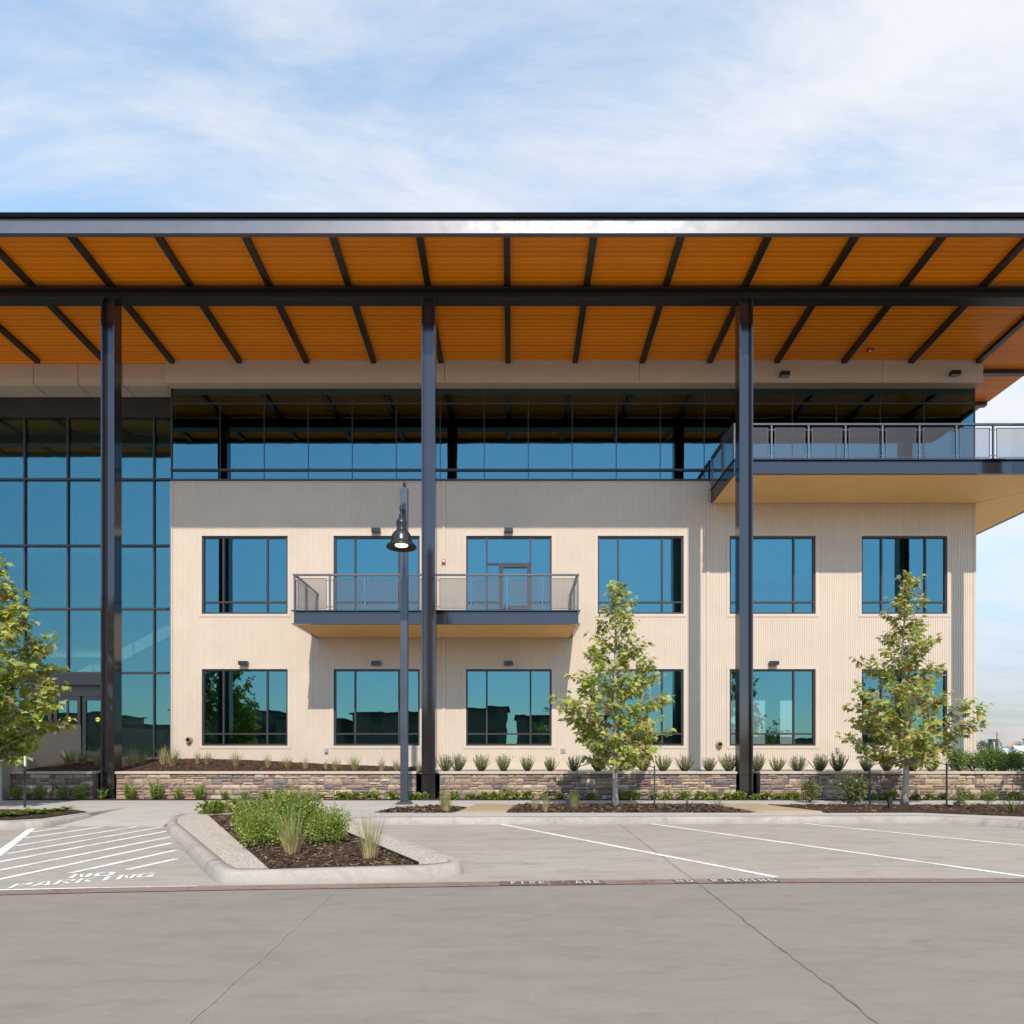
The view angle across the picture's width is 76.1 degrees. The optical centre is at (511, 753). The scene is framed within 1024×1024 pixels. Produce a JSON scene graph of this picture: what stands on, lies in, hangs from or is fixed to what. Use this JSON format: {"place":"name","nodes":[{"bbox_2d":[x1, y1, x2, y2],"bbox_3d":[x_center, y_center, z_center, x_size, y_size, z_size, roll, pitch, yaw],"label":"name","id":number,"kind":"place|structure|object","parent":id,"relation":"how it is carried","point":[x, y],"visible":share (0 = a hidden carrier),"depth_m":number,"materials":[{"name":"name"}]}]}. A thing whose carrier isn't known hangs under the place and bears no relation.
{"place":"outdoors","nodes":[
{"label":"outdoors","id":0,"kind":"place"},
{"bbox_2d":[209,799,234,813],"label":"groundcover clump","id":1,"kind":"object","parent":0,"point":[223,806],"visible":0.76,"depth_m":14.82,"materials":[{"name":"green plant"}]},
{"bbox_2d":[99,774,755,797],"bbox_3d":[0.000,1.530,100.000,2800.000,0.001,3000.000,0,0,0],"label":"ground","id":2,"kind":"structure","parent":0,"point":[419,782],"depth_m":33.68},
{"bbox_2d":[0,882,1023,1023],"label":"driveway","id":3,"kind":"structure","parent":0,"point":[879,952],"depth_m":4.87,"materials":[{"name":"grey concrete"}]},
{"bbox_2d":[188,889,338,1023],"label":"pavement joint","id":4,"kind":"object","parent":3,"relation":"on","point":[253,966],"visible":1,"depth_m":4.52,"materials":[{"name":"grey concrete"}]},
{"bbox_2d":[0,878,1023,894],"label":"fire lane stripe","id":5,"kind":"object","parent":3,"relation":"on","point":[294,886],"visible":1,"depth_m":7.48,"materials":[{"name":"red paint"}]},
{"bbox_2d":[499,881,546,884],"bbox_3d":[0.126,1.491,7.559,0.541,0.001,0.225,0,0,-4],"label":"stencil patch","id":6,"kind":"object","parent":5,"relation":"on","point":[520,883],"visible":1,"depth_m":7.52,"materials":[{"name":"paint"}]},
{"bbox_2d":[550,880,605,883],"bbox_3d":[0.761,1.491,7.603,0.627,0.001,0.225,0,0,-4],"label":"stencil patch","id":7,"kind":"object","parent":5,"relation":"on","point":[570,882],"visible":1,"depth_m":7.58,"materials":[{"name":"paint"}]},
{"bbox_2d":[708,878,779,881],"bbox_3d":[2.728,1.491,7.706,0.802,0.001,0.225,0,0,-2],"label":"stencil patch","id":8,"kind":"object","parent":5,"relation":"on","point":[749,879],"visible":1,"depth_m":7.70,"materials":[{"name":"paint"}]},
{"bbox_2d":[699,883,880,1023],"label":"pavement joint","id":9,"kind":"object","parent":3,"relation":"on","point":[842,994],"visible":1,"depth_m":4.63,"materials":[{"name":"grey concrete"}]},
{"bbox_2d":[0,823,1023,888],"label":"parking lot","id":10,"kind":"structure","parent":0,"point":[488,852],"depth_m":9.94,"materials":[{"name":"grey concrete"}]},
{"bbox_2d":[0,829,34,855],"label":"parking line","id":11,"kind":"object","parent":10,"relation":"on","point":[10,844],"visible":1,"depth_m":11.16,"materials":[{"name":"paint"}]},
{"bbox_2d":[0,814,91,828],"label":"kerb","id":12,"kind":"structure","parent":10,"relation":"on","point":[32,824],"depth_m":13.26,"materials":[{"name":"concrete"}]},
{"bbox_2d":[9,872,154,887],"bbox_3d":[-5.142,1.495,7.912,1.452,0.001,0.657,0,0,-30],"label":"no parking lettering","id":13,"kind":"object","parent":10,"relation":"on","point":[96,874],"visible":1,"depth_m":7.91,"materials":[{"name":"paint"}]},
{"bbox_2d":[4,827,161,853],"bbox_3d":[-7.360,1.496,11.587,0.100,0.001,3.595,0,0,7],"label":"hatch line","id":14,"kind":"object","parent":10,"relation":"on","point":[79,841],"visible":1,"depth_m":11.16,"materials":[{"name":"paint"}]},
{"bbox_2d":[0,831,166,861],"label":"hatch line","id":15,"kind":"object","parent":10,"relation":"on","point":[78,847],"visible":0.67,"depth_m":10.44,"materials":[{"name":"paint"}]},
{"bbox_2d":[0,837,169,870],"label":"hatch line","id":16,"kind":"object","parent":10,"relation":"on","point":[80,854],"visible":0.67,"depth_m":9.72,"materials":[{"name":"paint"}]},
{"bbox_2d":[0,843,171,879],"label":"hatch line","id":17,"kind":"object","parent":10,"relation":"on","point":[80,862],"visible":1,"depth_m":9.00,"materials":[{"name":"paint"}]},
{"bbox_2d":[68,850,176,872],"bbox_3d":[-5.377,1.496,9.211,0.100,0.001,2.020,0,0,9],"label":"hatch line","id":18,"kind":"object","parent":10,"relation":"on","point":[120,862],"visible":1,"depth_m":9.00,"materials":[{"name":"paint"}]},
{"bbox_2d":[177,814,447,867],"bbox_3d":[-3.798,1.400,11.627,3.895,0.100,8.972,0,0,-27],"label":"aggregate band","id":19,"kind":"object","parent":10,"relation":"on","point":[210,833],"visible":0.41,"depth_m":9.73,"materials":[{"name":"grey concrete"}]},
{"bbox_2d":[207,813,414,868],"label":"bark mulch","id":20,"kind":"object","parent":19,"relation":"on","point":[314,854],"visible":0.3,"depth_m":8.75,"materials":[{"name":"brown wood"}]},
{"bbox_2d":[194,800,220,813],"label":"groundcover clump","id":21,"kind":"object","parent":20,"relation":"on","point":[207,807],"visible":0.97,"depth_m":14.63,"materials":[{"name":"green plant"}]},
{"bbox_2d":[230,789,268,835],"bbox_3d":[-4.231,0.956,10.708,0.718,0.757,0.825,0,0,-15],"label":"flowering bush","id":22,"kind":"object","parent":20,"relation":"on","point":[250,804],"visible":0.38,"depth_m":10.55,"materials":[{"name":"green plant"}]},
{"bbox_2d":[230,802,290,847],"bbox_3d":[-3.557,1.004,9.310,0.838,0.655,0.684,0,0,-29],"label":"flowering bush","id":23,"kind":"object","parent":20,"relation":"on","point":[261,833],"visible":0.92,"depth_m":9.25,"materials":[{"name":"green plant"}]},
{"bbox_2d":[253,788,297,836],"bbox_3d":[-3.703,0.931,10.303,0.744,0.793,1.085,0,0,-36],"label":"flowering bush","id":24,"kind":"object","parent":20,"relation":"on","point":[264,805],"visible":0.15,"depth_m":10.24,"materials":[{"name":"green plant"}]},
{"bbox_2d":[268,792,314,853],"bbox_3d":[-2.931,0.870,8.668,0.714,0.881,0.737,0,0,-3],"label":"grass clump","id":25,"kind":"object","parent":20,"relation":"on","point":[291,840],"visible":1,"depth_m":8.60,"materials":[{"name":"green plant"}]},
{"bbox_2d":[266,781,327,838],"bbox_3d":[-3.391,0.874,10.292,0.997,0.915,0.868,0,0,-38],"label":"flowering bush","id":26,"kind":"object","parent":20,"relation":"on","point":[306,808],"visible":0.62,"depth_m":10.17,"materials":[{"name":"green plant"}]},
{"bbox_2d":[303,803,352,845],"bbox_3d":[-2.706,1.002,9.642,0.666,0.638,0.816,0,0,-6],"label":"flowering bush","id":27,"kind":"object","parent":20,"relation":"on","point":[332,829],"visible":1,"depth_m":9.55,"materials":[{"name":"green plant"}]},
{"bbox_2d":[352,797,387,858],"bbox_3d":[-1.792,0.901,8.212,0.554,0.808,0.520,0,0,40],"label":"grass clump","id":28,"kind":"object","parent":20,"relation":"on","point":[370,850],"visible":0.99,"depth_m":8.16,"materials":[{"name":"plant"}]},
{"bbox_2d":[346,832,418,864],"bbox_3d":[-2.030,1.343,9.610,0.020,0.065,3.750,0,0,-28],"label":"edging strip","id":29,"kind":"object","parent":19,"relation":"on","point":[401,855],"visible":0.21,"depth_m":8.78,"materials":[{"name":"black paint"}]},
{"bbox_2d":[166,813,1023,884],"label":"kerb","id":30,"kind":"structure","parent":10,"relation":"on","point":[210,864],"depth_m":12.65,"materials":[{"name":"concrete"}]},
{"bbox_2d":[500,824,778,876],"bbox_3d":[1.387,1.496,11.103,0.105,0.001,7.283,0,0,-30],"label":"parking line","id":31,"kind":"object","parent":10,"relation":"on","point":[650,852],"visible":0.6,"depth_m":9.77,"materials":[{"name":"paint"}]},
{"bbox_2d":[654,824,1023,876],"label":"parking line","id":32,"kind":"object","parent":10,"relation":"on","point":[854,852],"visible":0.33,"depth_m":9.81,"materials":[{"name":"paint"}]},
{"bbox_2d":[803,823,1023,845],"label":"parking line","id":33,"kind":"object","parent":10,"relation":"on","point":[918,834],"visible":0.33,"depth_m":11.98,"materials":[{"name":"paint"}]},
{"bbox_2d":[0,800,1023,826],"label":"sidewalk","id":34,"kind":"structure","parent":0,"point":[150,813],"depth_m":15.85,"materials":[{"name":"grey concrete"}]},
{"bbox_2d":[0,763,12,799],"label":"ramp wall","id":35,"kind":"structure","parent":34,"relation":"on","point":[5,779],"depth_m":18.43,"materials":[{"name":"grey concrete"}]},
{"bbox_2d":[9,771,99,798],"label":"stone wall","id":36,"kind":"structure","parent":34,"relation":"on","point":[49,781],"depth_m":18.61,"materials":[{"name":"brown stone"}]},
{"bbox_2d":[0,807,127,820],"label":"walk verge","id":37,"kind":"structure","parent":34,"relation":"on","point":[92,811],"depth_m":15.61,"materials":[{"name":"grey concrete"}]},
{"bbox_2d":[0,753,25,806],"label":"tree stake","id":38,"kind":"object","parent":37,"relation":"on","point":[24,785],"visible":0.92,"depth_m":16.13,"materials":[{"name":"green metal"}]},
{"bbox_2d":[0,552,76,768],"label":"young tree","id":39,"kind":"object","parent":37,"relation":"on","point":[20,744],"visible":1,"depth_m":16.35,"materials":[{"name":"green plant"}]},
{"bbox_2d":[0,809,86,819],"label":"planting bed","id":40,"kind":"object","parent":37,"relation":"on","point":[28,816],"visible":0.68,"depth_m":14.03,"materials":[{"name":"brown soil"}]},
{"bbox_2d":[115,771,417,798],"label":"stone wall","id":41,"kind":"structure","parent":34,"relation":"on","point":[235,783],"depth_m":18.61,"materials":[{"name":"beige stone"}]},
{"bbox_2d":[386,482,417,807],"bbox_3d":[-2.602,-2.700,15.707,0.703,8.200,1.860,0,0,-5],"label":"street lamp","id":42,"kind":"object","parent":34,"relation":"on","point":[402,543],"visible":0.99,"depth_m":16.26,"materials":[{"name":"metal"}]},
{"bbox_2d":[376,804,466,812],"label":"bark mulch","id":43,"kind":"object","parent":34,"relation":"on","point":[392,810],"visible":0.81,"depth_m":15.34,"materials":[{"name":"brown wood"}]},
{"bbox_2d":[437,790,451,810],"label":"grass clump","id":44,"kind":"object","parent":43,"relation":"on","point":[444,803],"visible":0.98,"depth_m":15.11,"materials":[{"name":"plant"}]},
{"bbox_2d":[459,804,515,812],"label":"stepping slab","id":45,"kind":"structure","parent":34,"relation":"on","point":[490,808],"depth_m":15.52,"materials":[{"name":"beige concrete"}]},
{"bbox_2d":[5,798,1023,799],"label":"planting bed","id":46,"kind":"object","parent":34,"relation":"on","point":[479,799],"visible":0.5,"depth_m":18.34,"materials":[{"name":"brown soil"}]},
{"bbox_2d":[7,785,22,799],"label":"shrub","id":47,"kind":"object","parent":46,"relation":"on","point":[17,791],"visible":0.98,"depth_m":18.30,"materials":[{"name":"green plant"}]},
{"bbox_2d":[71,783,89,799],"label":"shrub","id":48,"kind":"object","parent":46,"relation":"on","point":[80,793],"visible":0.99,"depth_m":18.28,"materials":[{"name":"green plant"}]},
{"bbox_2d":[123,783,135,799],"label":"shrub","id":49,"kind":"object","parent":46,"relation":"on","point":[127,790],"visible":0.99,"depth_m":18.33,"materials":[{"name":"green plant"}]},
{"bbox_2d":[148,782,163,799],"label":"shrub","id":50,"kind":"object","parent":46,"relation":"on","point":[153,792],"visible":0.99,"depth_m":18.34,"materials":[{"name":"green plant"}]},
{"bbox_2d":[501,789,521,799],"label":"groundcover clump","id":51,"kind":"object","parent":46,"relation":"on","point":[508,794],"visible":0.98,"depth_m":18.34,"materials":[{"name":"green plant"}]},
{"bbox_2d":[439,771,736,798],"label":"stone wall","id":52,"kind":"structure","parent":34,"relation":"on","point":[549,783],"depth_m":18.61,"materials":[{"name":"beige stone"}]},
{"bbox_2d":[507,801,751,812],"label":"bark mulch","id":53,"kind":"object","parent":34,"relation":"on","point":[702,805],"visible":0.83,"depth_m":15.47,"materials":[{"name":"brown wood"}]},
{"bbox_2d":[548,580,677,806],"bbox_3d":[2.510,-1.535,15.976,3.410,5.691,3.275,0,0,0],"label":"young tree","id":54,"kind":"object","parent":53,"relation":"on","point":[599,745],"visible":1,"depth_m":15.92,"materials":[{"name":"green plant"}]},
{"bbox_2d":[711,803,821,812],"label":"stepping slab","id":55,"kind":"structure","parent":34,"relation":"on","point":[758,808],"depth_m":15.52,"materials":[{"name":"beige concrete"}]},
{"bbox_2d":[755,771,1023,798],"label":"stone wall","id":56,"kind":"structure","parent":34,"relation":"on","point":[1003,784],"depth_m":18.61,"materials":[{"name":"beige stone"}]},
{"bbox_2d":[768,803,1023,816],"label":"bark mulch","id":57,"kind":"object","parent":34,"relation":"on","point":[908,807],"visible":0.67,"depth_m":15.71,"materials":[{"name":"brown wood"}]},
{"bbox_2d":[800,776,822,802],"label":"leafy shrub","id":58,"kind":"object","parent":57,"relation":"on","point":[810,795],"visible":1,"depth_m":17.37,"materials":[{"name":"green plant"}]},
{"bbox_2d":[837,771,867,804],"bbox_3d":[8.543,0.867,16.386,0.638,0.897,0.754,0,0,1],"label":"leafy shrub","id":59,"kind":"object","parent":57,"relation":"on","point":[855,788],"visible":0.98,"depth_m":16.28,"materials":[{"name":"green plant"}]},
{"bbox_2d":[834,570,994,804],"bbox_3d":[10.226,-1.687,16.500,3.323,6.006,3.456,0,0,-7],"label":"young tree","id":60,"kind":"object","parent":57,"relation":"on","point":[916,745],"visible":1,"depth_m":16.39,"materials":[{"name":"green plant"}]},
{"bbox_2d":[952,782,970,806],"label":"leafy shrub","id":61,"kind":"object","parent":57,"relation":"on","point":[958,794],"visible":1,"depth_m":15.93,"materials":[{"name":"green plant"}]},
{"bbox_2d":[979,787,997,803],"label":"leafy shrub","id":62,"kind":"object","parent":57,"relation":"on","point":[989,796],"visible":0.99,"depth_m":16.85,"materials":[{"name":"green plant"}]},
{"bbox_2d":[998,797,1023,812],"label":"spiky plant","id":63,"kind":"object","parent":57,"relation":"on","point":[1013,808],"visible":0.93,"depth_m":14.73,"materials":[{"name":"green plant"}]},
{"bbox_2d":[0,0,1023,752],"label":"sky","id":64,"kind":"structure","parent":0,"point":[106,105],"materials":[{"name":"blue"}]},
{"bbox_2d":[99,754,1023,773],"bbox_3d":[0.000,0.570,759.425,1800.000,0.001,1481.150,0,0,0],"label":"terrain","id":65,"kind":"structure","parent":0,"point":[438,771],"depth_m":22.30,"materials":[{"name":"brown soil"}]},
{"bbox_2d":[1,722,80,770],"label":"ramp wall","id":66,"kind":"structure","parent":65,"relation":"on","point":[51,744],"depth_m":20.86,"materials":[{"name":"grey concrete"}]},
{"bbox_2d":[21,758,421,773],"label":"bark mulch","id":67,"kind":"object","parent":65,"relation":"on","point":[226,766],"visible":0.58,"depth_m":20.53,"materials":[{"name":"brown wood"}]},
{"bbox_2d":[55,743,80,764],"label":"grass tuft","id":68,"kind":"object","parent":67,"relation":"on","point":[69,759],"visible":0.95,"depth_m":20.54,"materials":[{"name":"green plant"}]},
{"bbox_2d":[162,744,181,765],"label":"grass tuft","id":69,"kind":"object","parent":67,"relation":"on","point":[173,762],"visible":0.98,"depth_m":20.33,"materials":[{"name":"green plant"}]},
{"bbox_2d":[0,212,1023,797],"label":"office building","id":70,"kind":"structure","parent":65,"relation":"on","point":[224,436],"depth_m":22.64,"materials":[{"name":"beige paint"}]},
{"bbox_2d":[54,696,81,755],"bbox_3d":[-15.820,-0.950,23.310,0.943,2.200,0.100,0,0,0],"label":"entrance door","id":71,"kind":"structure","parent":70,"relation":"in","point":[62,698],"depth_m":23.26,"materials":[{"name":"black metal"}]},
{"bbox_2d":[83,696,100,757],"bbox_3d":[-14.797,-0.950,23.310,0.943,2.200,0.100,0,0,0],"label":"entrance door","id":72,"kind":"structure","parent":70,"relation":"in","point":[85,698],"depth_m":23.26,"materials":[{"name":"black metal"}]},
{"bbox_2d":[199,666,290,748],"bbox_3d":[-9.250,-1.605,22.714,3.180,2.850,0.172,0,0,0],"label":"window","id":73,"kind":"structure","parent":70,"relation":"in","point":[202,669],"depth_m":22.69,"materials":[{"name":"black metal"}]},
{"bbox_2d":[199,533,290,616],"bbox_3d":[-9.250,-6.190,22.714,3.180,2.900,0.172,0,0,0],"label":"window","id":74,"kind":"structure","parent":70,"relation":"in","point":[202,536],"depth_m":22.69,"materials":[{"name":"black metal"}]},
{"bbox_2d":[331,666,421,748],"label":"window","id":75,"kind":"structure","parent":70,"relation":"in","point":[333,668],"depth_m":22.69,"materials":[{"name":"black metal"}]},
{"bbox_2d":[331,533,421,609],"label":"window","id":76,"kind":"structure","parent":70,"relation":"in","point":[354,563],"depth_m":22.85,"materials":[{"name":"blue glass"}]},
{"bbox_2d":[463,666,554,748],"bbox_3d":[-0.116,-1.605,22.714,3.180,2.850,0.172,0,0,0],"label":"window","id":77,"kind":"structure","parent":70,"relation":"in","point":[465,668],"depth_m":22.69,"materials":[{"name":"black metal"}]},
{"bbox_2d":[463,533,554,609],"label":"window","id":78,"kind":"structure","parent":70,"relation":"in","point":[486,563],"depth_m":22.85,"materials":[{"name":"blue glass"}]},
{"bbox_2d":[501,565,529,609],"bbox_3d":[0.110,-5.732,22.715,1.012,1.655,0.080,0,0,0],"label":"balcony door","id":79,"kind":"structure","parent":70,"relation":"in","point":[502,566],"depth_m":22.68,"materials":[{"name":"metal"}]},
{"bbox_2d":[595,666,686,748],"bbox_3d":[4.451,-1.605,22.714,3.180,2.850,0.172,0,0,0],"label":"window","id":80,"kind":"structure","parent":70,"relation":"in","point":[683,669],"depth_m":22.66,"materials":[{"name":"black metal"}]},
{"bbox_2d":[595,533,686,616],"bbox_3d":[4.451,-6.190,22.752,3.180,2.900,0.247,0,0,0],"label":"window","id":81,"kind":"structure","parent":70,"relation":"in","point":[617,564],"depth_m":22.85,"materials":[{"name":"blue glass"}]},
{"bbox_2d":[727,666,818,748],"bbox_3d":[9.018,-1.605,22.714,3.180,2.850,0.172,0,0,0],"label":"window","id":82,"kind":"structure","parent":70,"relation":"in","point":[815,669],"depth_m":22.65,"materials":[{"name":"black metal"}]},
{"bbox_2d":[727,533,818,616],"bbox_3d":[9.018,-6.190,22.752,3.180,2.900,0.247,0,0,0],"label":"window","id":83,"kind":"structure","parent":70,"relation":"in","point":[793,564],"depth_m":22.84,"materials":[{"name":"blue glass"}]},
{"bbox_2d":[859,666,950,748],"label":"window","id":84,"kind":"structure","parent":70,"relation":"in","point":[861,734],"depth_m":22.69,"materials":[{"name":"black metal"}]},
{"bbox_2d":[859,533,950,616],"bbox_3d":[13.585,-6.190,22.714,3.180,2.900,0.172,0,0,0],"label":"window","id":85,"kind":"structure","parent":70,"relation":"in","point":[881,536],"depth_m":22.69,"materials":[{"name":"black metal"}]},
{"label":"planting bed","id":86,"kind":"structure","parent":65,"relation":"on","visible":0},
{"bbox_2d":[437,754,453,770],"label":"rosemary bush","id":87,"kind":"object","parent":86,"relation":"on","point":[447,766],"visible":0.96,"depth_m":19.35,"materials":[{"name":"green plant"}]},
{"bbox_2d":[450,752,467,770],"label":"rosemary bush","id":88,"kind":"object","parent":86,"relation":"on","point":[459,766],"visible":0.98,"depth_m":19.34,"materials":[{"name":"green plant"}]},
{"bbox_2d":[473,754,490,770],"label":"rosemary bush","id":89,"kind":"object","parent":86,"relation":"on","point":[480,764],"visible":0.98,"depth_m":19.20,"materials":[{"name":"green plant"}]},
{"bbox_2d":[495,754,513,770],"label":"rosemary bush","id":90,"kind":"object","parent":86,"relation":"on","point":[503,764],"visible":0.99,"depth_m":19.22,"materials":[{"name":"green plant"}]},
{"bbox_2d":[655,754,673,770],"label":"rosemary bush","id":91,"kind":"object","parent":86,"relation":"on","point":[666,764],"visible":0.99,"depth_m":19.19,"materials":[{"name":"green plant"}]},
{"bbox_2d":[675,754,694,770],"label":"rosemary bush","id":92,"kind":"object","parent":86,"relation":"on","point":[685,766],"visible":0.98,"depth_m":19.20,"materials":[{"name":"green plant"}]},
{"bbox_2d":[701,757,716,770],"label":"rosemary bush","id":93,"kind":"object","parent":86,"relation":"on","point":[708,765],"visible":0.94,"depth_m":19.28,"materials":[{"name":"green plant"}]},
{"bbox_2d":[717,753,734,770],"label":"rosemary bush","id":94,"kind":"object","parent":86,"relation":"on","point":[727,765],"visible":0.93,"depth_m":19.29,"materials":[{"name":"green plant"}]},
{"bbox_2d":[753,751,764,770],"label":"rosemary bush","id":95,"kind":"object","parent":86,"relation":"on","point":[757,767],"visible":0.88,"depth_m":19.36,"materials":[{"name":"green plant"}]},
{"bbox_2d":[769,756,785,770],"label":"rosemary bush","id":96,"kind":"object","parent":86,"relation":"on","point":[776,767],"visible":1,"depth_m":19.19,"materials":[{"name":"green plant"}]},
{"bbox_2d":[788,754,808,770],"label":"rosemary bush","id":97,"kind":"object","parent":86,"relation":"on","point":[798,765],"visible":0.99,"depth_m":19.18,"materials":[{"name":"green plant"}]},
{"bbox_2d":[808,754,828,770],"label":"rosemary bush","id":98,"kind":"object","parent":86,"relation":"on","point":[818,764],"visible":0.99,"depth_m":19.28,"materials":[{"name":"green plant"}]},
{"bbox_2d":[828,752,848,770],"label":"rosemary bush","id":99,"kind":"object","parent":86,"relation":"on","point":[838,765],"visible":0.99,"depth_m":19.29,"materials":[{"name":"green plant"}]},
{"bbox_2d":[944,742,969,770],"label":"hedge shrub","id":100,"kind":"object","parent":86,"relation":"on","point":[960,759],"visible":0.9,"depth_m":19.55,"materials":[{"name":"green plant"}]},
{"bbox_2d":[962,750,987,770],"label":"hedge shrub","id":101,"kind":"object","parent":86,"relation":"on","point":[977,759],"visible":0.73,"depth_m":19.63,"materials":[{"name":"green plant"}]},
{"bbox_2d":[980,745,1009,770],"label":"hedge shrub","id":102,"kind":"object","parent":86,"relation":"on","point":[992,764],"visible":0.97,"depth_m":19.40,"materials":[{"name":"green plant"}]},
{"bbox_2d":[979,742,1014,770],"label":"hedge shrub","id":103,"kind":"object","parent":86,"relation":"on","point":[1010,763],"visible":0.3,"depth_m":19.67,"materials":[{"name":"green plant"}]},
{"bbox_2d":[1007,746,1023,770],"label":"hedge shrub","id":104,"kind":"object","parent":86,"relation":"on","point":[1018,762],"visible":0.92,"depth_m":19.61,"materials":[{"name":"green plant"}]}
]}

